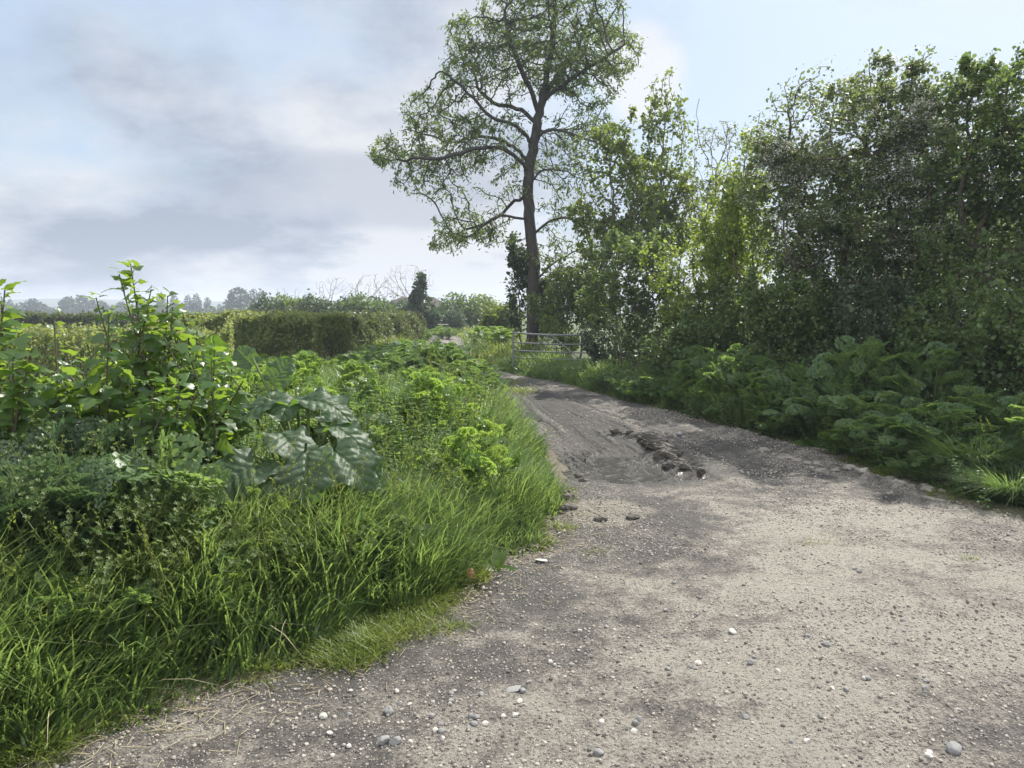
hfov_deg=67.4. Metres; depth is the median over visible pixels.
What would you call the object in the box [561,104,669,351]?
field maple
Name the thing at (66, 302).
broadleaf tree
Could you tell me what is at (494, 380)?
hemlock plant
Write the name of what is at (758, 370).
hemlock plant
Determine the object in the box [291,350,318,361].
cow parsley
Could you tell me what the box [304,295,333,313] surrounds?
hedgerow shrub
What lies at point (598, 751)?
stone
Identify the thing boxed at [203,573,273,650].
grass
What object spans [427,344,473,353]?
hemlock plant
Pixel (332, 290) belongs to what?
bare tree
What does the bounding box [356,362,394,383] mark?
leafy weed
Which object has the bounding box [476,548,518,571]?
dock plant
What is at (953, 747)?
stone
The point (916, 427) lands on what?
hemlock plant
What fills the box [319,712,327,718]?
stone
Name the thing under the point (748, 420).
leafy weed
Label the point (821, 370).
hemlock plant
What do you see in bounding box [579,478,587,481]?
mud clod
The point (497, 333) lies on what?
cow parsley
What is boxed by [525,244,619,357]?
dark shrub
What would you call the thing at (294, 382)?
cow parsley
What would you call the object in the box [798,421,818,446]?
nettle plant
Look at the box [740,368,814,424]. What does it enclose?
leafy weed
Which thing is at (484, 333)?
cow parsley
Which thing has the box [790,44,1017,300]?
hawthorn tree
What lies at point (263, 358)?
cow parsley
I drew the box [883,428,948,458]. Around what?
hemlock plant
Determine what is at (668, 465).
mud clod
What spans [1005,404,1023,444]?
hemlock plant
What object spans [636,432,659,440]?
mud clod
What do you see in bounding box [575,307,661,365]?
bramble bush
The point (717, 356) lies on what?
hemlock plant
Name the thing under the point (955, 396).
leafy weed
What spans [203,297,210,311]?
poplar tree
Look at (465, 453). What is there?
cow parsley
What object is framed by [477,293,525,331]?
lane bush
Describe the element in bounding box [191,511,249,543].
hemlock plant
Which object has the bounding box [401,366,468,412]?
cow parsley
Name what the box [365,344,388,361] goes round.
hemlock plant
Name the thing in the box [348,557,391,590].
nettle plant
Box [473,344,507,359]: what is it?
leafy weed
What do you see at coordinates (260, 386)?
cow parsley
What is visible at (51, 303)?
hills
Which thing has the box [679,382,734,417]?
leafy weed
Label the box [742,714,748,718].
stone
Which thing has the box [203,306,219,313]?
broadleaf tree
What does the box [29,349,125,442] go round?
tall weed
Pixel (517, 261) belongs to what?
ivy bush
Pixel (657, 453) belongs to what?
mud clod
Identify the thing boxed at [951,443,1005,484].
hemlock plant
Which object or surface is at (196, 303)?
poplar tree
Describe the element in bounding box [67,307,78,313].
broadleaf tree
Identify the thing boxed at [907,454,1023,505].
grass tussock
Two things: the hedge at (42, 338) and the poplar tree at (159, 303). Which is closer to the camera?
the hedge at (42, 338)
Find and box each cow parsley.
[19,571,102,639]
[24,375,74,391]
[98,429,231,539]
[101,369,155,386]
[180,558,252,626]
[196,368,255,444]
[216,355,270,401]
[249,367,274,396]
[251,364,263,368]
[252,494,305,535]
[260,354,275,360]
[262,358,322,390]
[272,370,338,418]
[272,387,355,437]
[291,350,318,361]
[292,350,323,377]
[322,359,346,374]
[325,512,393,579]
[332,359,377,405]
[334,357,366,364]
[340,371,394,421]
[387,371,462,438]
[388,367,417,387]
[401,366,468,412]
[406,367,448,381]
[409,363,439,371]
[415,426,523,499]
[424,328,438,340]
[430,325,453,338]
[432,403,514,436]
[433,416,507,472]
[437,327,460,339]
[451,374,488,405]
[465,326,492,345]
[479,326,506,345]
[488,328,522,343]
[626,387,653,403]
[644,387,658,402]
[665,387,689,409]
[679,372,699,404]
[689,381,733,407]
[693,365,730,406]
[736,374,785,410]
[817,432,862,454]
[818,423,852,452]
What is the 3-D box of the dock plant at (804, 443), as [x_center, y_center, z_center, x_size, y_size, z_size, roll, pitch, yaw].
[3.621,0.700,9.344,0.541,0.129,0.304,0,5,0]
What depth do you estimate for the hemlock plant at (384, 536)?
4.57 m
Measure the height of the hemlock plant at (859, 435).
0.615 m
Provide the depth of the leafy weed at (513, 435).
7.83 m
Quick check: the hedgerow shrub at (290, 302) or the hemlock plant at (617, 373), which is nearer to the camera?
the hemlock plant at (617, 373)
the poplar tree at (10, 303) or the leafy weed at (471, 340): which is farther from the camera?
the poplar tree at (10, 303)
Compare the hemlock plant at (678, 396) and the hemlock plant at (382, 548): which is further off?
the hemlock plant at (678, 396)
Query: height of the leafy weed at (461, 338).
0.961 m
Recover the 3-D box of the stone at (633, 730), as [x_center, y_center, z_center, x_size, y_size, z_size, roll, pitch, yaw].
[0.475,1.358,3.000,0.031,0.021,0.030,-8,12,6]
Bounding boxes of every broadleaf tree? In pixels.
[14,298,47,312]
[35,306,54,313]
[57,296,78,312]
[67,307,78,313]
[70,294,103,311]
[79,306,92,312]
[94,300,109,311]
[108,301,124,309]
[110,306,122,313]
[181,303,194,313]
[182,306,190,313]
[194,307,203,313]
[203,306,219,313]
[219,304,232,312]
[222,287,251,311]
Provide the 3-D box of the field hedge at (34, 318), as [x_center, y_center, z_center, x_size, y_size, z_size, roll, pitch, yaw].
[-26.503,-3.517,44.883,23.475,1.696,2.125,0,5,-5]
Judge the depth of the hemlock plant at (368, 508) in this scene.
4.56 m
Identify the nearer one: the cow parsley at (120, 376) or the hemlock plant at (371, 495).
the hemlock plant at (371, 495)
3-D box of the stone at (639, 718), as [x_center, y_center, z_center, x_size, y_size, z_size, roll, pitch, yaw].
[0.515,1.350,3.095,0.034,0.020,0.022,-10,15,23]
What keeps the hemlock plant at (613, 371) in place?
on the ground at (994, 504)
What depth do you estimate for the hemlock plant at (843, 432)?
8.23 m
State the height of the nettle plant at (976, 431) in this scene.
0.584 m
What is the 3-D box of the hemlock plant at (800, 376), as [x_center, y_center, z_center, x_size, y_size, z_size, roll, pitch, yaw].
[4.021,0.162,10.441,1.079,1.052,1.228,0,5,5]
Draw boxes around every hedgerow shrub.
[246,288,290,312]
[262,292,305,310]
[265,297,313,312]
[290,288,340,313]
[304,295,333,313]
[332,293,349,310]
[335,293,369,313]
[340,291,381,313]
[363,292,387,311]
[365,297,397,313]
[381,296,404,309]
[394,295,406,306]
[436,291,483,329]
[441,306,466,330]
[464,293,497,328]
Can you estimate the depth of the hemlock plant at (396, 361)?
13.81 m
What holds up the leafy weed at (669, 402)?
on the ground at (994, 504)
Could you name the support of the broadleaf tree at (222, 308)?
on the field
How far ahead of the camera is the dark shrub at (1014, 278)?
11.76 m
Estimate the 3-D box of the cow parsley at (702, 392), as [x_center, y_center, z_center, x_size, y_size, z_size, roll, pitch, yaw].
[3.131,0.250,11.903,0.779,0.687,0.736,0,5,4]
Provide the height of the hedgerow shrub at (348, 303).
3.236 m
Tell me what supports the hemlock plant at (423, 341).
on the ground at (994, 504)
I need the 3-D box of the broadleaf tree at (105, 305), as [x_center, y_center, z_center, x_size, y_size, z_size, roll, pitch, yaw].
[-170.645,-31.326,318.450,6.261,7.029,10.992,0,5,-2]
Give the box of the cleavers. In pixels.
[0,405,499,648]
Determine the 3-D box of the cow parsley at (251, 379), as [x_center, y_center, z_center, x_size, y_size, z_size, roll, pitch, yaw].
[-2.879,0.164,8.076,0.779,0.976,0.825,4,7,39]
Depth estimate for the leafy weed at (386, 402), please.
7.15 m
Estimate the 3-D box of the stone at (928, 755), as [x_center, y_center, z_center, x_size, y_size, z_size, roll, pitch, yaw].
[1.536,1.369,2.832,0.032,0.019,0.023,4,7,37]
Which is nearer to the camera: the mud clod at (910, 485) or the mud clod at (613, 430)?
the mud clod at (910, 485)
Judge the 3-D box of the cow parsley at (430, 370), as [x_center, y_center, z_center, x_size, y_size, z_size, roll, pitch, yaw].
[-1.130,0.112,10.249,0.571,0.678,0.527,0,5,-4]
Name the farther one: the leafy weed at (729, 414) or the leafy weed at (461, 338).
the leafy weed at (461, 338)
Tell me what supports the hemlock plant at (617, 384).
on the ground at (994, 504)
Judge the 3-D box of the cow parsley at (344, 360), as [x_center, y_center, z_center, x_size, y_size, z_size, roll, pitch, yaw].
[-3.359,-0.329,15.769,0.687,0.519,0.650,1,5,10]
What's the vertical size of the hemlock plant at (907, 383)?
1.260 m
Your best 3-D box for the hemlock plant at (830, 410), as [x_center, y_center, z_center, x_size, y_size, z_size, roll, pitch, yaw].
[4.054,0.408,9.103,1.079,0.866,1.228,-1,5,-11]
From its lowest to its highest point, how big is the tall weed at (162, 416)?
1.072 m
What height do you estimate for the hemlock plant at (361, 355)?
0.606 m
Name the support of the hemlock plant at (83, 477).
on the ground at (994, 504)
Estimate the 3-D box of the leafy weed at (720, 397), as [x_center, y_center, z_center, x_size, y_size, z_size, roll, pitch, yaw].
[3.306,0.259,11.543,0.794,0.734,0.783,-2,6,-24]
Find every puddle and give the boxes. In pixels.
[525,412,542,420]
[566,457,670,483]
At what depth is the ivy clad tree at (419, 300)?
53.30 m
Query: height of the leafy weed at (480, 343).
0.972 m
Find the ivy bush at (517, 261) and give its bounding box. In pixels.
[500,231,562,347]
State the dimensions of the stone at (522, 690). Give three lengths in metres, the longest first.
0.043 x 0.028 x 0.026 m
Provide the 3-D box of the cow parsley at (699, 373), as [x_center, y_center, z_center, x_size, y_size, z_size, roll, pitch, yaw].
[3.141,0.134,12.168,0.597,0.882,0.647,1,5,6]
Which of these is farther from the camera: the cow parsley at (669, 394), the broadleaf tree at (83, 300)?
the broadleaf tree at (83, 300)
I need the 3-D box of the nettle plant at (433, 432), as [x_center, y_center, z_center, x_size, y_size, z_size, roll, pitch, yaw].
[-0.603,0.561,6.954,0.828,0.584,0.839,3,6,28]
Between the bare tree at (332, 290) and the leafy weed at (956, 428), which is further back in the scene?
the bare tree at (332, 290)
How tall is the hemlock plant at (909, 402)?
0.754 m
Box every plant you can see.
[0,424,45,467]
[0,439,26,481]
[0,459,111,571]
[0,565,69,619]
[0,581,64,635]
[4,415,114,481]
[11,451,128,561]
[20,389,114,437]
[32,533,113,579]
[42,577,151,672]
[51,419,175,474]
[51,448,173,579]
[54,387,161,424]
[64,569,162,620]
[69,416,221,522]
[102,522,173,567]
[113,389,202,427]
[148,571,229,623]
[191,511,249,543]
[196,535,271,594]
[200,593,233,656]
[203,334,389,509]
[208,486,287,531]
[291,404,391,451]
[316,485,379,513]
[329,498,394,535]
[330,554,389,589]
[336,350,383,364]
[346,345,377,356]
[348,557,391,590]
[349,382,432,449]
[357,541,411,596]
[363,418,434,472]
[364,388,386,420]
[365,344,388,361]
[369,353,424,376]
[369,390,466,440]
[371,340,399,350]
[371,533,408,574]
[376,507,433,564]
[379,341,418,358]
[386,339,427,354]
[387,398,468,468]
[391,449,450,485]
[392,414,493,448]
[396,341,453,369]
[397,468,456,500]
[418,338,446,348]
[421,341,469,370]
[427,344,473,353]
[431,355,487,368]
[432,359,481,377]
[454,369,507,392]
[464,362,504,380]
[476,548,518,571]
[489,364,500,370]
[587,372,615,392]
[600,369,633,387]
[603,370,629,387]
[604,375,631,391]
[608,359,648,376]
[608,378,641,398]
[615,380,639,401]
[621,382,635,397]
[631,376,656,400]
[639,370,666,381]
[640,369,679,389]
[648,376,668,404]
[658,391,680,408]
[662,376,699,404]
[670,345,728,386]
[685,342,748,388]
[701,349,765,398]
[702,403,741,419]
[708,393,743,417]
[732,355,806,399]
[743,393,789,421]
[749,404,782,430]
[754,417,795,437]
[755,404,799,436]
[762,399,817,437]
[762,420,797,437]
[765,358,827,397]
[777,386,840,440]
[789,438,829,446]
[793,381,902,428]
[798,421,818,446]
[807,335,890,395]
[813,404,841,436]
[818,426,865,458]
[824,338,928,402]
[829,387,932,418]
[830,410,926,444]
[834,418,961,461]
[844,394,935,433]
[848,412,909,464]
[850,439,903,465]
[851,424,1023,476]
[867,341,988,408]
[871,438,956,484]
[876,401,1013,446]
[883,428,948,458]
[883,450,948,482]
[925,385,1023,444]
[933,455,997,483]
[949,435,1023,476]
[949,455,1023,505]
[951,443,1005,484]
[952,428,1022,453]
[962,457,1023,481]
[966,466,1023,508]
[975,428,1009,480]
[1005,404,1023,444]
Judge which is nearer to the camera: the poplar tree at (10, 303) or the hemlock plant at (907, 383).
the hemlock plant at (907, 383)
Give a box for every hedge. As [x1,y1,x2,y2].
[0,310,258,328]
[0,316,234,382]
[173,306,356,360]
[323,309,427,351]
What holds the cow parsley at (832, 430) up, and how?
on the ground at (994, 504)
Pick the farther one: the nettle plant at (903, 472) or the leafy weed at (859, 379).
the leafy weed at (859, 379)
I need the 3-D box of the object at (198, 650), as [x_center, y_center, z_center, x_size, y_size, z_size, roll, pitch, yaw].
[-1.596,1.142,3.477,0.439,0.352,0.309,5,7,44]
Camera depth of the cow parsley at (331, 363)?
15.08 m
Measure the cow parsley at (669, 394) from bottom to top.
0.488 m
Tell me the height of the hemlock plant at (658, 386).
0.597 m
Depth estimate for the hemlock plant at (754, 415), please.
10.36 m
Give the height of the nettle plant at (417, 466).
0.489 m
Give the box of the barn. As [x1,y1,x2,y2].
[392,297,449,330]
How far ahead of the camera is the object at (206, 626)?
3.60 m
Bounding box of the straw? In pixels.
[2,476,633,767]
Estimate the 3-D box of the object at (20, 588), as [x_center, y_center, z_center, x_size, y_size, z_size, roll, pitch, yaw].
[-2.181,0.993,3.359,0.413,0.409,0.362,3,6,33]
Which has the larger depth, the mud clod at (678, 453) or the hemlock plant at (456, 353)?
the hemlock plant at (456, 353)
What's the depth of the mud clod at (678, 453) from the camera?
8.58 m
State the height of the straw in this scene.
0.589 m
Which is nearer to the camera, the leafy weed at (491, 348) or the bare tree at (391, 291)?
the leafy weed at (491, 348)
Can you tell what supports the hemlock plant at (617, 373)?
on the ground at (994, 504)
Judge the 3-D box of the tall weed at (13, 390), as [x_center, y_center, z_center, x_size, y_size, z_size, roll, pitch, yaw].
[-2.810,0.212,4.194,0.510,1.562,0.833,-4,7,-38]
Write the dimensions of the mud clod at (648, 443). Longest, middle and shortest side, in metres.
0.300 x 0.149 x 0.128 m
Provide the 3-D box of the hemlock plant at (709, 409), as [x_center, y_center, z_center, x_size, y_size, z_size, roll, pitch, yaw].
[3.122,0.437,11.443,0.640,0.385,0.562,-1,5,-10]
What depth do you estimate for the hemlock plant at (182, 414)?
5.18 m
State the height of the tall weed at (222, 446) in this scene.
1.433 m
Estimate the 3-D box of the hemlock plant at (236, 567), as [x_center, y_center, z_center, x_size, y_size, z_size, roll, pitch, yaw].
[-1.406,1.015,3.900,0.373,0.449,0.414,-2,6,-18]
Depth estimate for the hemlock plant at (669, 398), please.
12.99 m
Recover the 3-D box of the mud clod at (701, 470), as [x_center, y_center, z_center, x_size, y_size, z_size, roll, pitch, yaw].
[1.905,0.897,7.919,0.235,0.096,0.085,4,-30,49]
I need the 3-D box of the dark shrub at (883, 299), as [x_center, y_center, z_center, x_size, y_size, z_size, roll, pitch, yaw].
[5.175,-0.647,10.590,2.218,2.404,1.512,0,5,0]
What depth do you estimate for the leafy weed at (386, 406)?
6.86 m
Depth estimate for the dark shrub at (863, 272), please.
12.65 m
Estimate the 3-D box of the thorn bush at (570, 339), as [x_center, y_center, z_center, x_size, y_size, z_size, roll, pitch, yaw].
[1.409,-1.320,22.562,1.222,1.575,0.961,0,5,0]
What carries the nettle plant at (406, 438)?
on the ground at (994, 504)
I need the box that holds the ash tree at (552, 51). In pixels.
[363,0,648,349]
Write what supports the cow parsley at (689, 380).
on the ground at (994, 504)
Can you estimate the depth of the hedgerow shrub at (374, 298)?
57.43 m
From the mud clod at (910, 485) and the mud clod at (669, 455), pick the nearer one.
the mud clod at (910, 485)
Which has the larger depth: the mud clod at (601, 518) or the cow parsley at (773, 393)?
the cow parsley at (773, 393)
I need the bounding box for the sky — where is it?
[0,0,1023,302]
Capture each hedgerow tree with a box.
[690,121,777,346]
[903,41,1023,389]
[1001,132,1023,279]
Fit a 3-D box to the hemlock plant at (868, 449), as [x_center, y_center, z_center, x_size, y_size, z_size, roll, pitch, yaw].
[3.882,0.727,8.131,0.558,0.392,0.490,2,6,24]
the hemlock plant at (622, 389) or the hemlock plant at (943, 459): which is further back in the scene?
the hemlock plant at (622, 389)
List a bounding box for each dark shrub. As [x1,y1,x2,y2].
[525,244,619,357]
[631,275,777,375]
[735,242,869,384]
[745,185,974,369]
[804,251,961,380]
[867,131,1023,395]
[881,227,1023,396]
[954,276,1023,437]
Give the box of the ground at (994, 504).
[10,314,1023,746]
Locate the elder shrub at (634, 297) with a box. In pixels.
[572,220,705,371]
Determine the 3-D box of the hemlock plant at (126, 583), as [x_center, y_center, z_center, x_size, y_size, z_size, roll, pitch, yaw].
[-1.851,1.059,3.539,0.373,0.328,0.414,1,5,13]
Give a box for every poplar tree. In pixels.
[6,299,14,309]
[156,292,166,310]
[170,295,178,307]
[183,294,191,307]
[191,293,201,313]
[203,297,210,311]
[249,288,258,310]
[257,289,267,308]
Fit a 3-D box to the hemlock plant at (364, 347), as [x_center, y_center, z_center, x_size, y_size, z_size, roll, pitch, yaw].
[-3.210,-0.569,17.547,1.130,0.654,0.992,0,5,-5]
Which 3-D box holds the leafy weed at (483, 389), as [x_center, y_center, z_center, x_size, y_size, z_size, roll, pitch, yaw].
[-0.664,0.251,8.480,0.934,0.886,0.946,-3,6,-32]
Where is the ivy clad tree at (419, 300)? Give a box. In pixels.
[397,270,443,330]
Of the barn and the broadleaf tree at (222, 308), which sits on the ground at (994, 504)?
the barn
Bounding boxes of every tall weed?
[0,279,52,454]
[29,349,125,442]
[42,308,71,419]
[80,260,190,449]
[118,369,218,458]
[151,303,255,464]
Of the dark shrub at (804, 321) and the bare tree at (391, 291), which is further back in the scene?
the bare tree at (391, 291)
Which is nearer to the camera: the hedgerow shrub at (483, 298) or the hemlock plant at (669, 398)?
the hemlock plant at (669, 398)
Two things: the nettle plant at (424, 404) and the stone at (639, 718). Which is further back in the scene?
the nettle plant at (424, 404)
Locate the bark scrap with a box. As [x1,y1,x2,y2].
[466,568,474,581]
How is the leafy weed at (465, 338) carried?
on the ground at (994, 504)
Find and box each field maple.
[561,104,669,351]
[607,67,717,329]
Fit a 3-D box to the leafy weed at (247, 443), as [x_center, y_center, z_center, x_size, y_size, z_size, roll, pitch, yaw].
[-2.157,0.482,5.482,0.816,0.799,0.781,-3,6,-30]
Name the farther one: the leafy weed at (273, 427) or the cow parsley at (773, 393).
the cow parsley at (773, 393)
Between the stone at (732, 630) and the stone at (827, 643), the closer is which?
the stone at (827, 643)
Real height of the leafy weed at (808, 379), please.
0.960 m
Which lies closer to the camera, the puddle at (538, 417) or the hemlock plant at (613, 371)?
the puddle at (538, 417)
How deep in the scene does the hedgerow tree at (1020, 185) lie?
9.07 m
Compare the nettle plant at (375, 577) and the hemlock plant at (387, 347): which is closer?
the nettle plant at (375, 577)
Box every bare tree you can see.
[312,277,355,301]
[349,274,393,298]
[369,281,404,303]
[383,265,432,300]
[677,101,753,336]
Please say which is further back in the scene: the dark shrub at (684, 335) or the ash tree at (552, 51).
the ash tree at (552, 51)
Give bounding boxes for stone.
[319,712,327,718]
[376,735,389,744]
[383,705,393,715]
[389,736,401,745]
[438,728,444,733]
[470,721,477,725]
[506,685,521,692]
[519,687,525,693]
[535,559,547,561]
[593,748,603,755]
[630,728,636,733]
[632,720,638,725]
[636,716,643,720]
[729,628,736,633]
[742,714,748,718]
[803,738,809,742]
[823,641,830,646]
[924,752,932,758]
[945,741,961,754]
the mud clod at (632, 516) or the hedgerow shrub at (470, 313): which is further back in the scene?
the hedgerow shrub at (470, 313)
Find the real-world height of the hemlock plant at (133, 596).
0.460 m
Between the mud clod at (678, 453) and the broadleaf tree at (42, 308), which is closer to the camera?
the mud clod at (678, 453)
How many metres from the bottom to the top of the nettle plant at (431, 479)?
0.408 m
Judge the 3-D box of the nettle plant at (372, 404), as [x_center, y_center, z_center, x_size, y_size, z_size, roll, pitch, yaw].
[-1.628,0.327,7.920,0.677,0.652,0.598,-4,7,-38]
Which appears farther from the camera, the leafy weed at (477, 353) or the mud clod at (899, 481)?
the leafy weed at (477, 353)
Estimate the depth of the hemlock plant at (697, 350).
12.69 m
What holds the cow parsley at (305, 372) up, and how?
on the ground at (994, 504)
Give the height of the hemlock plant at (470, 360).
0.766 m
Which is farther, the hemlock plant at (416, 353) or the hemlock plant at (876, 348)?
the hemlock plant at (416, 353)
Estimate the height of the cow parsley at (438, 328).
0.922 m
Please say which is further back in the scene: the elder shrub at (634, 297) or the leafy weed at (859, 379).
the elder shrub at (634, 297)
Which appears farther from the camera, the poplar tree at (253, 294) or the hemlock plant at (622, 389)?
the poplar tree at (253, 294)
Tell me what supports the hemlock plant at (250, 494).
on the ground at (994, 504)
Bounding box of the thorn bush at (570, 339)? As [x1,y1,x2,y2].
[540,312,579,356]
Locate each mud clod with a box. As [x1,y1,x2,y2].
[559,504,577,510]
[560,494,574,498]
[574,473,584,477]
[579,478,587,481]
[593,516,607,521]
[609,428,622,433]
[626,429,635,434]
[626,514,639,519]
[627,430,643,438]
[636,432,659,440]
[640,439,669,446]
[645,439,667,449]
[649,441,680,450]
[653,444,680,457]
[653,449,667,457]
[661,461,687,468]
[663,450,676,459]
[667,449,682,457]
[672,457,687,462]
[676,463,691,469]
[687,466,705,474]
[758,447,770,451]
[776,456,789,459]
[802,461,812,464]
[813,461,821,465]
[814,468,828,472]
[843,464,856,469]
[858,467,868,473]
[885,476,897,479]
[891,479,905,484]
[907,483,915,487]
[919,485,936,491]
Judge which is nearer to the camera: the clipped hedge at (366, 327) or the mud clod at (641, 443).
the mud clod at (641, 443)
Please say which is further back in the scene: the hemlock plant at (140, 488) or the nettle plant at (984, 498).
the nettle plant at (984, 498)
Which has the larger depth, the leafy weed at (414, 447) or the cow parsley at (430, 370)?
the cow parsley at (430, 370)
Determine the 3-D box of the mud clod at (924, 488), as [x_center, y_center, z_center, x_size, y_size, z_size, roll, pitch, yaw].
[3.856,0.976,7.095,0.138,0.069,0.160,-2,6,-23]
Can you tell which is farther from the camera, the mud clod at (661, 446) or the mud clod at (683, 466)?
the mud clod at (661, 446)
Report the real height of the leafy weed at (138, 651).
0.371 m
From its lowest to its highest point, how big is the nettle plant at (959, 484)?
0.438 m
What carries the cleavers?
on the ground at (994, 504)
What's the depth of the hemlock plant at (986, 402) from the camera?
7.87 m
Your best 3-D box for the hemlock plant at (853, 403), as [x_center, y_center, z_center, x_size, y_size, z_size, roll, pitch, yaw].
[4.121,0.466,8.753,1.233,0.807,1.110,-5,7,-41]
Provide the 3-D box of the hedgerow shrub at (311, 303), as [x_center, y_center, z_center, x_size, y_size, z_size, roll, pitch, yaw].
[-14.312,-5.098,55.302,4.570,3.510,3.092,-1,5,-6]
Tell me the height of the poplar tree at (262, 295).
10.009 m
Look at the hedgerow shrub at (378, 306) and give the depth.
55.47 m
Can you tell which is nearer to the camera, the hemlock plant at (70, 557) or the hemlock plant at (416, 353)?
the hemlock plant at (70, 557)
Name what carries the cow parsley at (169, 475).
on the ground at (994, 504)
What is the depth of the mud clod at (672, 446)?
8.98 m
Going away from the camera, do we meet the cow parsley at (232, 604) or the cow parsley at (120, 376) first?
the cow parsley at (232, 604)
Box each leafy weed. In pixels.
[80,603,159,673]
[91,598,173,692]
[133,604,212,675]
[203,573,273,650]
[217,400,275,464]
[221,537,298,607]
[232,384,280,455]
[243,375,307,431]
[248,371,314,415]
[251,381,331,444]
[267,386,357,429]
[324,378,364,403]
[335,377,416,444]
[341,367,472,458]
[345,512,404,589]
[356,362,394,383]
[364,402,441,484]
[374,400,466,469]
[376,371,414,396]
[413,367,498,418]
[446,412,509,456]
[456,328,473,343]
[461,329,480,345]
[465,333,483,354]
[466,335,503,351]
[471,335,510,354]
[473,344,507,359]
[480,343,524,358]
[482,337,511,351]
[497,415,522,452]
[660,393,682,409]
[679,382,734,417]
[699,377,754,422]
[711,397,757,427]
[716,397,784,428]
[731,396,753,429]
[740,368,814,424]
[783,374,828,436]
[854,353,968,402]
[859,407,992,468]
[895,374,1011,429]
[939,399,1023,451]
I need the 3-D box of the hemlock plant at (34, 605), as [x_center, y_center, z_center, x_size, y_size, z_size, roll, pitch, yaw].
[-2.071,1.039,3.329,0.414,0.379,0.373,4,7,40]
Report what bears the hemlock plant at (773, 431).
on the ground at (994, 504)
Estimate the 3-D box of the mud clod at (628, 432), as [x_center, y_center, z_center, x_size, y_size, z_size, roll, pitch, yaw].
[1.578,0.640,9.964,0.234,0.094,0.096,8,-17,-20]
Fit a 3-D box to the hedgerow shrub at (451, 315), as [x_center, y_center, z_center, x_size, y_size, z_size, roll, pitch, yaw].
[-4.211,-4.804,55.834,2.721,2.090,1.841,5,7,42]
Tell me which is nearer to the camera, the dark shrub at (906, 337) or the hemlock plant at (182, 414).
the hemlock plant at (182, 414)
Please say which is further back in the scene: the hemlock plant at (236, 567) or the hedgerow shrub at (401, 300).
the hedgerow shrub at (401, 300)
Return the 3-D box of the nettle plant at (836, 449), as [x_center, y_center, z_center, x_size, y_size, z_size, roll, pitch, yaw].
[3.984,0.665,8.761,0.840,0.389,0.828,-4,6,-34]
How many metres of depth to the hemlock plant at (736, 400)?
11.33 m
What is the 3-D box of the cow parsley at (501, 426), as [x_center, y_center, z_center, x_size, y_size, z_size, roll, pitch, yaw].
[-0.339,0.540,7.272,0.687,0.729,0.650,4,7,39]
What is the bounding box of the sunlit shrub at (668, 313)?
[637,190,776,348]
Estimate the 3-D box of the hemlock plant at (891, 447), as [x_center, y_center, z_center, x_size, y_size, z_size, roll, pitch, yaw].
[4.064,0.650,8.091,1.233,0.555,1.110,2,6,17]
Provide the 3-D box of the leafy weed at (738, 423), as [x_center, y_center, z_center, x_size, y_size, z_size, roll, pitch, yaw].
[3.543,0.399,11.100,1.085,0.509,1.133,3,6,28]
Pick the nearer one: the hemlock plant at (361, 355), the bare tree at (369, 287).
the hemlock plant at (361, 355)
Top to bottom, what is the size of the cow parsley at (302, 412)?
0.788 m
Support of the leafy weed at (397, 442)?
on the ground at (994, 504)
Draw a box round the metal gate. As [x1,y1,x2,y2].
[512,332,602,367]
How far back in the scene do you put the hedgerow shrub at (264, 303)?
54.40 m
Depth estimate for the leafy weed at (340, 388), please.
8.90 m
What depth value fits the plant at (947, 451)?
7.30 m
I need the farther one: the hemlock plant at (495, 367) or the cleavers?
the hemlock plant at (495, 367)
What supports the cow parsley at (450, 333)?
on the ground at (994, 504)
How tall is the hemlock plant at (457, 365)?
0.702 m
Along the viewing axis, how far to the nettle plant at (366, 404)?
6.83 m
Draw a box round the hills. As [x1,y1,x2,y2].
[5,298,966,313]
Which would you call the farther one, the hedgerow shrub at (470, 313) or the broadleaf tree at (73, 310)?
the broadleaf tree at (73, 310)
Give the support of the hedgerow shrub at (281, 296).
on the ground at (994, 504)
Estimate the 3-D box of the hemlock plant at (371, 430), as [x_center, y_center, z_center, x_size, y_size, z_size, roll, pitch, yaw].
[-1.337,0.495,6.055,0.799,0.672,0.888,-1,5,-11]
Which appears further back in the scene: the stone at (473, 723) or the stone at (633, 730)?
the stone at (473, 723)
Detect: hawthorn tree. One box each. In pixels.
[715,55,887,295]
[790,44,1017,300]
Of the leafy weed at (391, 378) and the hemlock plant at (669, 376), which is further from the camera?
the hemlock plant at (669, 376)
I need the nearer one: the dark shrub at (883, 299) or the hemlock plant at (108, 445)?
the hemlock plant at (108, 445)
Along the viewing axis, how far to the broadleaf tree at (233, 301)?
257.12 m
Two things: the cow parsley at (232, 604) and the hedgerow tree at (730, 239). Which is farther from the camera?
the hedgerow tree at (730, 239)
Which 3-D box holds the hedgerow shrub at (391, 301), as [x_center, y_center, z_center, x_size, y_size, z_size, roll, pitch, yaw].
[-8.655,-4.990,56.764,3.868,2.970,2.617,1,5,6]
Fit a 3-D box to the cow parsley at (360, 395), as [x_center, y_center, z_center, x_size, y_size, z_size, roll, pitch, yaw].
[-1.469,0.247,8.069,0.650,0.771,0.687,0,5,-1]
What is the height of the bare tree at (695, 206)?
6.924 m

